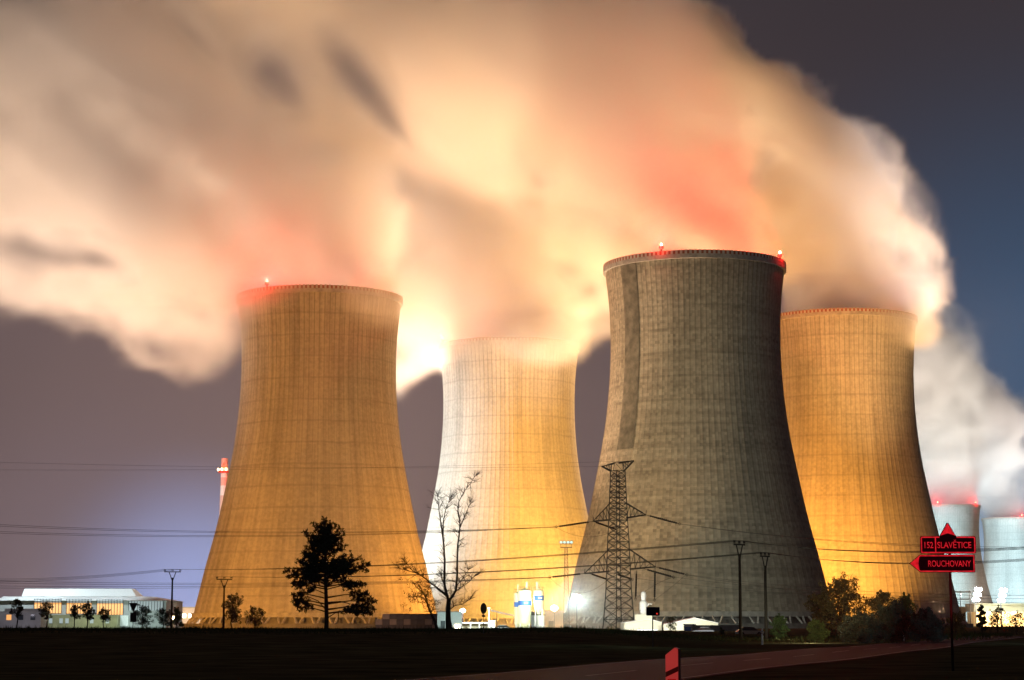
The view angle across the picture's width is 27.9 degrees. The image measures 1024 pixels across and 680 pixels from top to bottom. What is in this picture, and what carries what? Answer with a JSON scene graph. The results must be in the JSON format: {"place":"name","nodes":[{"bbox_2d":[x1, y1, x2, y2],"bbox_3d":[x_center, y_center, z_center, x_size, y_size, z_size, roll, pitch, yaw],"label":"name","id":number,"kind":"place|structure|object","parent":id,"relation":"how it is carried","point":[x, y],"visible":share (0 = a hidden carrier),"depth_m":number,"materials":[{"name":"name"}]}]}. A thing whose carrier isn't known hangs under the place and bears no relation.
{"place":"outdoors","nodes":[
{"label":"outdoors","id":0,"kind":"place"},
{"bbox_2d":[0,624,1023,679],"bbox_3d":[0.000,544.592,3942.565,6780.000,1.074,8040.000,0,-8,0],"label":"ground","id":1,"kind":"structure","parent":0,"point":[127,655],"depth_m":97.64,"materials":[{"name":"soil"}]},
{"bbox_2d":[9,599,23,627],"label":"tree","id":2,"kind":"object","parent":1,"relation":"on","point":[19,608],"visible":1,"depth_m":297.20,"materials":[{"name":"black plant"}]},
{"bbox_2d":[0,609,50,627],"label":"gatehouse","id":3,"kind":"object","parent":1,"relation":"on","point":[32,618],"visible":0.73,"depth_m":515.27,"materials":[{"name":"concrete"}]},
{"bbox_2d":[38,601,53,627],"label":"tree","id":4,"kind":"object","parent":1,"relation":"on","point":[44,610],"visible":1,"depth_m":297.29,"materials":[{"name":"green plant"}]},
{"bbox_2d":[70,603,80,627],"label":"tree","id":5,"kind":"object","parent":1,"relation":"on","point":[74,610],"visible":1,"depth_m":297.25,"materials":[{"name":"green plant"}]},
{"bbox_2d":[78,601,95,627],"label":"tree","id":6,"kind":"object","parent":1,"relation":"on","point":[85,608],"visible":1,"depth_m":302.14,"materials":[{"name":"green plant"}]},
{"bbox_2d":[0,589,183,627],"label":"long hall","id":7,"kind":"structure","parent":1,"relation":"on","point":[115,601],"depth_m":555.40,"materials":[{"name":"white metal"}]},
{"bbox_2d":[120,615,127,625],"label":"loading door","id":8,"kind":"structure","parent":7,"relation":"in","point":[123,618],"depth_m":554.50,"materials":[{"name":"white paint"}]},
{"bbox_2d":[98,606,110,627],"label":"tree","id":9,"kind":"object","parent":1,"relation":"on","point":[105,616],"visible":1,"depth_m":297.19,"materials":[{"name":"green plant"}]},
{"bbox_2d":[129,603,137,621],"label":"yield sign","id":10,"kind":"object","parent":1,"relation":"on","point":[133,614],"visible":0.85,"depth_m":214.14,"materials":[{"name":"black metal"}]},
{"bbox_2d":[134,604,153,627],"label":"shrub","id":11,"kind":"object","parent":1,"relation":"on","point":[145,610],"visible":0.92,"depth_m":326.94,"materials":[{"name":"green plant"}]},
{"bbox_2d":[154,608,170,625],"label":"shrub","id":12,"kind":"object","parent":1,"relation":"on","point":[163,613],"visible":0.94,"depth_m":346.73,"materials":[{"name":"green plant"}]},
{"bbox_2d":[164,569,180,627],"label":"line pole","id":13,"kind":"object","parent":1,"relation":"on","point":[171,618],"visible":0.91,"depth_m":337.29,"materials":[{"name":"brown wood"}]},
{"bbox_2d":[0,569,171,580],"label":"overhead wire","id":14,"kind":"object","parent":13,"relation":"attached to","point":[93,576],"visible":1,"depth_m":367.00,"materials":[{"name":"grey metal"}]},
{"bbox_2d":[16,569,177,581],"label":"overhead wire","id":15,"kind":"object","parent":13,"relation":"attached to","point":[94,577],"visible":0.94,"depth_m":366.39,"materials":[{"name":"grey metal"}]},
{"bbox_2d":[178,540,738,569],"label":"overhead wire","id":16,"kind":"object","parent":13,"relation":"attached to","point":[466,560],"visible":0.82,"depth_m":247.09,"materials":[{"name":"grey metal"}]},
{"bbox_2d":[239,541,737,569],"bbox_3d":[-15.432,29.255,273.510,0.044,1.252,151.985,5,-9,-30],"label":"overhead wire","id":17,"kind":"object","parent":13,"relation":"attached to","point":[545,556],"visible":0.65,"depth_m":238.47,"materials":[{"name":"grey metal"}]},
{"bbox_2d":[173,607,183,626],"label":"shrub","id":18,"kind":"object","parent":1,"relation":"on","point":[177,617],"visible":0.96,"depth_m":396.15,"materials":[{"name":"green plant"}]},
{"bbox_2d":[182,607,201,623],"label":"lit store","id":19,"kind":"structure","parent":1,"relation":"on","point":[186,613],"depth_m":892.10,"materials":[{"name":"concrete"}]},
{"bbox_2d":[217,458,228,513],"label":"chimney","id":20,"kind":"object","parent":1,"relation":"on","point":[224,473],"visible":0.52,"depth_m":1148.24,"materials":[{"name":"white paint"}]},
{"bbox_2d":[216,577,232,627],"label":"line pole","id":21,"kind":"object","parent":1,"relation":"on","point":[223,622],"visible":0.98,"depth_m":327.43,"materials":[{"name":"brown wood"}]},
{"bbox_2d":[345,552,768,576],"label":"overhead wire","id":22,"kind":"object","parent":21,"relation":"attached to","point":[574,566],"visible":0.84,"depth_m":239.38,"materials":[{"name":"grey metal"}]},
{"bbox_2d":[221,592,242,627],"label":"young tree","id":23,"kind":"object","parent":1,"relation":"on","point":[233,614],"visible":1,"depth_m":317.10,"materials":[{"name":"green plant"}]},
{"bbox_2d":[244,605,266,627],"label":"shrub","id":24,"kind":"object","parent":1,"relation":"on","point":[254,620],"visible":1,"depth_m":317.09,"materials":[{"name":"green plant"}]},
{"bbox_2d":[183,280,436,627],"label":"cooling tower","id":25,"kind":"structure","parent":1,"relation":"on","point":[318,377],"depth_m":738.66,"materials":[{"name":"concrete"}]},
{"bbox_2d":[282,516,378,628],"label":"pine tree","id":26,"kind":"object","parent":1,"relation":"on","point":[312,567],"visible":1,"depth_m":223.34,"materials":[{"name":"green plant"}]},
{"bbox_2d":[395,565,443,628],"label":"leaning tree","id":27,"kind":"object","parent":1,"relation":"on","point":[425,594],"visible":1,"depth_m":217.26,"materials":[{"name":"brown plant"}]},
{"bbox_2d":[387,470,483,629],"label":"bare tree","id":28,"kind":"object","parent":1,"relation":"on","point":[448,606],"visible":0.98,"depth_m":221.05,"materials":[{"name":"brown plant"}]},
{"bbox_2d":[437,611,461,627],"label":"site cabin","id":29,"kind":"object","parent":1,"relation":"on","point":[456,618],"visible":0.55,"depth_m":416.20,"materials":[{"name":"white metal"}]},
{"bbox_2d":[462,622,489,627],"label":"open shed","id":30,"kind":"structure","parent":1,"relation":"on","point":[472,624],"depth_m":518.83,"materials":[{"name":"white paint"}]},
{"bbox_2d":[480,603,486,633],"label":"round sign","id":31,"kind":"object","parent":1,"relation":"on","point":[483,608],"visible":1,"depth_m":170.47,"materials":[{"name":"metal"}]},
{"bbox_2d":[490,610,513,625],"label":"conveyor","id":32,"kind":"object","parent":1,"relation":"on","point":[501,613],"visible":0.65,"depth_m":569.91,"materials":[{"name":"metal"}]},
{"bbox_2d":[422,336,587,627],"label":"cooling tower","id":33,"kind":"structure","parent":1,"relation":"on","point":[508,400],"depth_m":872.73,"materials":[{"name":"concrete"}]},
{"bbox_2d":[514,585,520,627],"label":"silo","id":34,"kind":"object","parent":1,"relation":"on","point":[516,609],"visible":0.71,"depth_m":554.27,"materials":[{"name":"beige paint"}]},
{"bbox_2d":[518,582,530,627],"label":"silo","id":35,"kind":"object","parent":1,"relation":"on","point":[524,606],"visible":0.88,"depth_m":550.03,"materials":[{"name":"beige paint"}]},
{"bbox_2d":[531,612,543,626],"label":"batching shed","id":36,"kind":"structure","parent":1,"relation":"on","point":[539,619],"depth_m":557.88,"materials":[{"name":"white paint"}]},
{"bbox_2d":[534,582,543,626],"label":"silo","id":37,"kind":"object","parent":1,"relation":"on","point":[538,600],"visible":0.99,"depth_m":546.59,"materials":[{"name":"beige paint"}]},
{"bbox_2d":[544,610,562,627],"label":"pump house","id":38,"kind":"structure","parent":1,"relation":"on","point":[548,618],"depth_m":644.17,"materials":[{"name":"beige"}]},
{"bbox_2d":[551,605,557,626],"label":"lamp post","id":39,"kind":"object","parent":1,"relation":"on","point":[554,608],"visible":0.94,"depth_m":634.00,"materials":[{"name":"metal"}]},
{"bbox_2d":[559,541,572,627],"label":"light mast","id":40,"kind":"object","parent":1,"relation":"on","point":[565,562],"visible":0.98,"depth_m":595.84,"materials":[{"name":"metal"}]},
{"bbox_2d":[572,594,581,601],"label":"lamp post","id":41,"kind":"object","parent":1,"relation":"on","point":[576,598],"visible":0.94,"depth_m":584.49,"materials":[{"name":"metal"}]},
{"bbox_2d":[549,460,687,628],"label":"lattice pylon","id":42,"kind":"object","parent":1,"relation":"on","point":[614,528],"visible":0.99,"depth_m":485.66,"materials":[{"name":"grey metal"}]},
{"bbox_2d":[0,528,518,535],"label":"overhead wire","id":43,"kind":"object","parent":42,"relation":"attached to","point":[231,535],"visible":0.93,"depth_m":475.11,"materials":[{"name":"grey metal"}]},
{"bbox_2d":[4,528,530,536],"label":"overhead wire","id":44,"kind":"object","parent":42,"relation":"attached to","point":[246,536],"visible":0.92,"depth_m":475.68,"materials":[{"name":"grey metal"}]},
{"bbox_2d":[0,524,542,531],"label":"overhead wire","id":45,"kind":"object","parent":42,"relation":"attached to","point":[237,531],"visible":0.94,"depth_m":475.31,"materials":[{"name":"grey metal"}]},
{"bbox_2d":[3,526,551,532],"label":"overhead wire","id":46,"kind":"object","parent":42,"relation":"attached to","point":[230,532],"visible":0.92,"depth_m":475.20,"materials":[{"name":"grey metal"}]},
{"bbox_2d":[25,577,541,582],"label":"overhead wire","id":47,"kind":"object","parent":42,"relation":"attached to","point":[319,582],"visible":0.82,"depth_m":478.31,"materials":[{"name":"grey metal"}]},
{"bbox_2d":[19,577,548,584],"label":"overhead wire","id":48,"kind":"object","parent":42,"relation":"attached to","point":[226,584],"visible":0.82,"depth_m":472.83,"materials":[{"name":"grey metal"}]},
{"bbox_2d":[44,577,543,586],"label":"overhead wire","id":49,"kind":"object","parent":42,"relation":"attached to","point":[193,586],"visible":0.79,"depth_m":472.02,"materials":[{"name":"grey metal"}]},
{"bbox_2d":[4,462,600,467],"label":"overhead wire","id":50,"kind":"object","parent":42,"relation":"attached to","point":[295,467],"visible":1,"depth_m":479.58,"materials":[{"name":"grey metal"}]},
{"bbox_2d":[65,577,550,588],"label":"overhead wire","id":51,"kind":"object","parent":42,"relation":"attached to","point":[233,587],"visible":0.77,"depth_m":473.53,"materials":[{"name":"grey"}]},
{"bbox_2d":[211,461,613,469],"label":"overhead wire","id":52,"kind":"object","parent":42,"relation":"attached to","point":[379,467],"visible":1,"depth_m":481.38,"materials":[{"name":"grey metal"}]},
{"bbox_2d":[636,578,1012,602],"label":"overhead wire","id":53,"kind":"object","parent":42,"relation":"attached to","point":[850,597],"visible":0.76,"depth_m":445.00,"materials":[{"name":"grey metal"}]},
{"bbox_2d":[684,524,978,546],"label":"overhead wire","id":54,"kind":"object","parent":42,"relation":"attached to","point":[814,538],"visible":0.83,"depth_m":450.06,"materials":[{"name":"grey metal"}]},
{"bbox_2d":[682,524,991,548],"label":"overhead wire","id":55,"kind":"object","parent":42,"relation":"attached to","point":[826,540],"visible":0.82,"depth_m":449.25,"materials":[{"name":"grey metal"}]},
{"bbox_2d":[676,577,1004,598],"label":"overhead wire","id":56,"kind":"object","parent":42,"relation":"attached to","point":[864,594],"visible":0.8,"depth_m":436.47,"materials":[{"name":"grey metal"}]},
{"bbox_2d":[689,575,1006,605],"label":"overhead wire","id":57,"kind":"object","parent":42,"relation":"attached to","point":[867,597],"visible":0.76,"depth_m":436.76,"materials":[{"name":"grey metal"}]},
{"bbox_2d":[692,575,1023,595],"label":"overhead wire","id":58,"kind":"object","parent":42,"relation":"attached to","point":[866,591],"visible":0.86,"depth_m":436.65,"materials":[{"name":"grey metal"}]},
{"bbox_2d":[621,619,661,629],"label":"gabled shed","id":59,"kind":"structure","parent":1,"relation":"on","point":[645,624],"depth_m":435.85,"materials":[{"name":"white paint"}]},
{"bbox_2d":[635,591,651,620],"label":"filter tower","id":60,"kind":"structure","parent":59,"relation":"on","point":[644,604],"depth_m":439.56,"materials":[{"name":"white metal"}]},
{"bbox_2d":[646,607,659,646],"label":"dark sign","id":61,"kind":"object","parent":1,"relation":"on","point":[652,611],"visible":0.93,"depth_m":128.87,"materials":[{"name":"metal"}]},
{"bbox_2d":[665,616,676,631],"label":"shrub","id":62,"kind":"object","parent":1,"relation":"on","point":[671,626],"visible":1,"depth_m":297.13,"materials":[{"name":"green plant"}]},
{"bbox_2d":[665,647,680,679],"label":"marker post","id":63,"kind":"object","parent":1,"relation":"on","point":[673,663],"visible":1,"depth_m":18.73,"materials":[{"name":"red plastic"}]},
{"bbox_2d":[683,624,695,630],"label":"blue kiosk","id":64,"kind":"object","parent":1,"relation":"on","point":[688,627],"visible":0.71,"depth_m":415.93,"materials":[{"name":"blue paint"}]},
{"bbox_2d":[662,618,717,629],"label":"gabled shed","id":65,"kind":"structure","parent":1,"relation":"on","point":[681,622],"depth_m":433.43,"materials":[{"name":"white paint"}]},
{"bbox_2d":[564,243,841,628],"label":"cooling tower","id":66,"kind":"structure","parent":1,"relation":"on","point":[697,429],"depth_m":668.42,"materials":[{"name":"concrete"}]},
{"bbox_2d":[695,627,713,630],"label":"parked car","id":67,"kind":"object","parent":1,"relation":"on","point":[704,629],"visible":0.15,"depth_m":395.37,"materials":[{"name":"white paint"}]},
{"bbox_2d":[692,625,738,630],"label":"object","id":68,"kind":"object","parent":1,"relation":"on","point":[723,627],"visible":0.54,"depth_m":411.03,"materials":[{"name":"metal"}]},
{"bbox_2d":[733,540,744,639],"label":"line pole","id":69,"kind":"object","parent":1,"relation":"on","point":[740,595],"visible":0.92,"depth_m":207.40,"materials":[{"name":"grey wood"}]},
{"bbox_2d":[735,540,1018,551],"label":"overhead wire","id":70,"kind":"object","parent":69,"relation":"attached to","point":[860,550],"visible":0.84,"depth_m":185.86,"materials":[{"name":"grey metal"}]},
{"bbox_2d":[748,541,1018,552],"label":"overhead wire","id":71,"kind":"object","parent":69,"relation":"attached to","point":[897,552],"visible":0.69,"depth_m":175.16,"materials":[{"name":"grey metal"}]},
{"bbox_2d":[735,627,763,633],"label":"parked car","id":72,"kind":"object","parent":1,"relation":"on","point":[749,630],"visible":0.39,"depth_m":326.01,"materials":[{"name":"grey paint"}]},
{"bbox_2d":[760,552,769,638],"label":"line pole","id":73,"kind":"object","parent":1,"relation":"on","point":[765,609],"visible":0.98,"depth_m":212.25,"materials":[{"name":"grey wood"}]},
{"bbox_2d":[763,552,1017,563],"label":"overhead wire","id":74,"kind":"object","parent":73,"relation":"attached to","point":[881,562],"visible":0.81,"depth_m":184.97,"materials":[{"name":"grey metal"}]},
{"bbox_2d":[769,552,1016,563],"bbox_3d":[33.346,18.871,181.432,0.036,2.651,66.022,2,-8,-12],"label":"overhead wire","id":75,"kind":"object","parent":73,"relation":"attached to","point":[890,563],"visible":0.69,"depth_m":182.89,"materials":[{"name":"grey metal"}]},
{"bbox_2d":[769,613,790,638],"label":"shrub","id":76,"kind":"object","parent":1,"relation":"on","point":[777,621],"visible":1,"depth_m":212.76,"materials":[{"name":"green plant"}]},
{"bbox_2d":[806,619,831,641],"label":"shrub","id":77,"kind":"object","parent":1,"relation":"on","point":[821,632],"visible":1,"depth_m":176.08,"materials":[{"name":"green plant"}]},
{"bbox_2d":[803,592,834,632],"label":"young tree","id":78,"kind":"object","parent":1,"relation":"on","point":[812,609],"visible":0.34,"depth_m":188.36,"materials":[{"name":"green plant"}]},
{"bbox_2d":[811,571,874,641],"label":"birch tree","id":79,"kind":"object","parent":1,"relation":"on","point":[841,590],"visible":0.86,"depth_m":183.07,"materials":[{"name":"green plant"}]},
{"bbox_2d":[836,608,883,643],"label":"conifer shrub","id":80,"kind":"object","parent":1,"relation":"on","point":[860,623],"visible":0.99,"depth_m":163.88,"materials":[{"name":"green plant"}]},
{"bbox_2d":[780,308,973,627],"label":"cooling tower","id":81,"kind":"structure","parent":1,"relation":"on","point":[848,379],"depth_m":793.14,"materials":[{"name":"concrete"}]},
{"bbox_2d":[865,590,903,641],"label":"young tree","id":82,"kind":"object","parent":1,"relation":"on","point":[881,598],"visible":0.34,"depth_m":180.08,"materials":[{"name":"green plant"}]},
{"bbox_2d":[867,597,914,642],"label":"conifer shrub","id":83,"kind":"object","parent":1,"relation":"on","point":[892,625],"visible":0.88,"depth_m":165.94,"materials":[{"name":"green plant"}]},
{"bbox_2d":[898,592,917,640],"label":"young tree","id":84,"kind":"object","parent":1,"relation":"on","point":[906,601],"visible":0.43,"depth_m":188.19,"materials":[{"name":"green plant"}]},
{"bbox_2d":[907,606,948,641],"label":"conifer shrub","id":85,"kind":"object","parent":1,"relation":"on","point":[928,623],"visible":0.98,"depth_m":163.00,"materials":[{"name":"green plant"}]},
{"bbox_2d":[909,523,975,670],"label":"direction sign","id":86,"kind":"object","parent":1,"relation":"on","point":[948,541],"visible":1,"depth_m":67.65,"materials":[{"name":"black metal"}]},
{"bbox_2d":[943,611,966,636],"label":"shrub","id":87,"kind":"object","parent":1,"relation":"on","point":[957,624],"visible":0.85,"depth_m":197.84,"materials":[{"name":"green plant"}]},
{"bbox_2d":[932,502,992,620],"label":"cooling tower","id":88,"kind":"structure","parent":1,"relation":"on","point":[962,519],"depth_m":2091.18,"materials":[{"name":"concrete"}]},
{"bbox_2d":[972,587,981,623],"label":"yard mast","id":89,"kind":"object","parent":1,"relation":"on","point":[975,594],"visible":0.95,"depth_m":1427.83,"materials":[{"name":"metal"}]},
{"bbox_2d":[976,604,988,632],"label":"young conifer","id":90,"kind":"object","parent":1,"relation":"on","point":[981,617],"visible":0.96,"depth_m":257.48,"materials":[{"name":"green plant"}]},
{"bbox_2d":[965,603,1023,625],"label":"turbine hall","id":91,"kind":"structure","parent":1,"relation":"on","point":[1011,608],"depth_m":1486.35,"materials":[{"name":"grey"}]},
{"bbox_2d":[984,604,1010,632],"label":"young tree","id":92,"kind":"object","parent":1,"relation":"on","point":[995,617],"visible":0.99,"depth_m":252.54,"materials":[{"name":"green plant"}]},
{"bbox_2d":[997,588,1006,619],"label":"yard mast","id":93,"kind":"object","parent":1,"relation":"on","point":[1001,595],"visible":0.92,"depth_m":1427.90,"materials":[{"name":"metal"}]},
{"bbox_2d":[981,515,1023,602],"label":"cooling tower","id":94,"kind":"structure","parent":1,"relation":"on","point":[1005,534],"depth_m":2343.07,"materials":[{"name":"concrete"}]},
{"bbox_2d":[1007,610,1023,634],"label":"young tree","id":95,"kind":"object","parent":1,"relation":"on","point":[1017,616],"visible":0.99,"depth_m":247.58,"materials":[{"name":"green plant"}]},
{"bbox_2d":[0,0,1023,606],"label":"sky","id":96,"kind":"structure","parent":0,"point":[481,165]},
{"bbox_2d":[400,636,1023,679],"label":"road","id":97,"kind":"structure","parent":0,"point":[652,669],"depth_m":76.27,"materials":[{"name":"grey asphalt"}]},
{"bbox_2d":[409,638,949,679],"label":"road edge line","id":98,"kind":"object","parent":97,"relation":"on","point":[606,663],"visible":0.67,"depth_m":72.90,"materials":[{"name":"paint"}]},
{"bbox_2d":[683,637,1020,677],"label":"road edge line","id":99,"kind":"object","parent":97,"relation":"on","point":[822,661],"visible":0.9,"depth_m":81.54,"materials":[{"name":"paint"}]},
{"bbox_2d":[955,590,970,623],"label":"pipe bridge","id":100,"kind":"structure","parent":0,"point":[963,610],"depth_m":1408.49,"materials":[{"name":"metal"}]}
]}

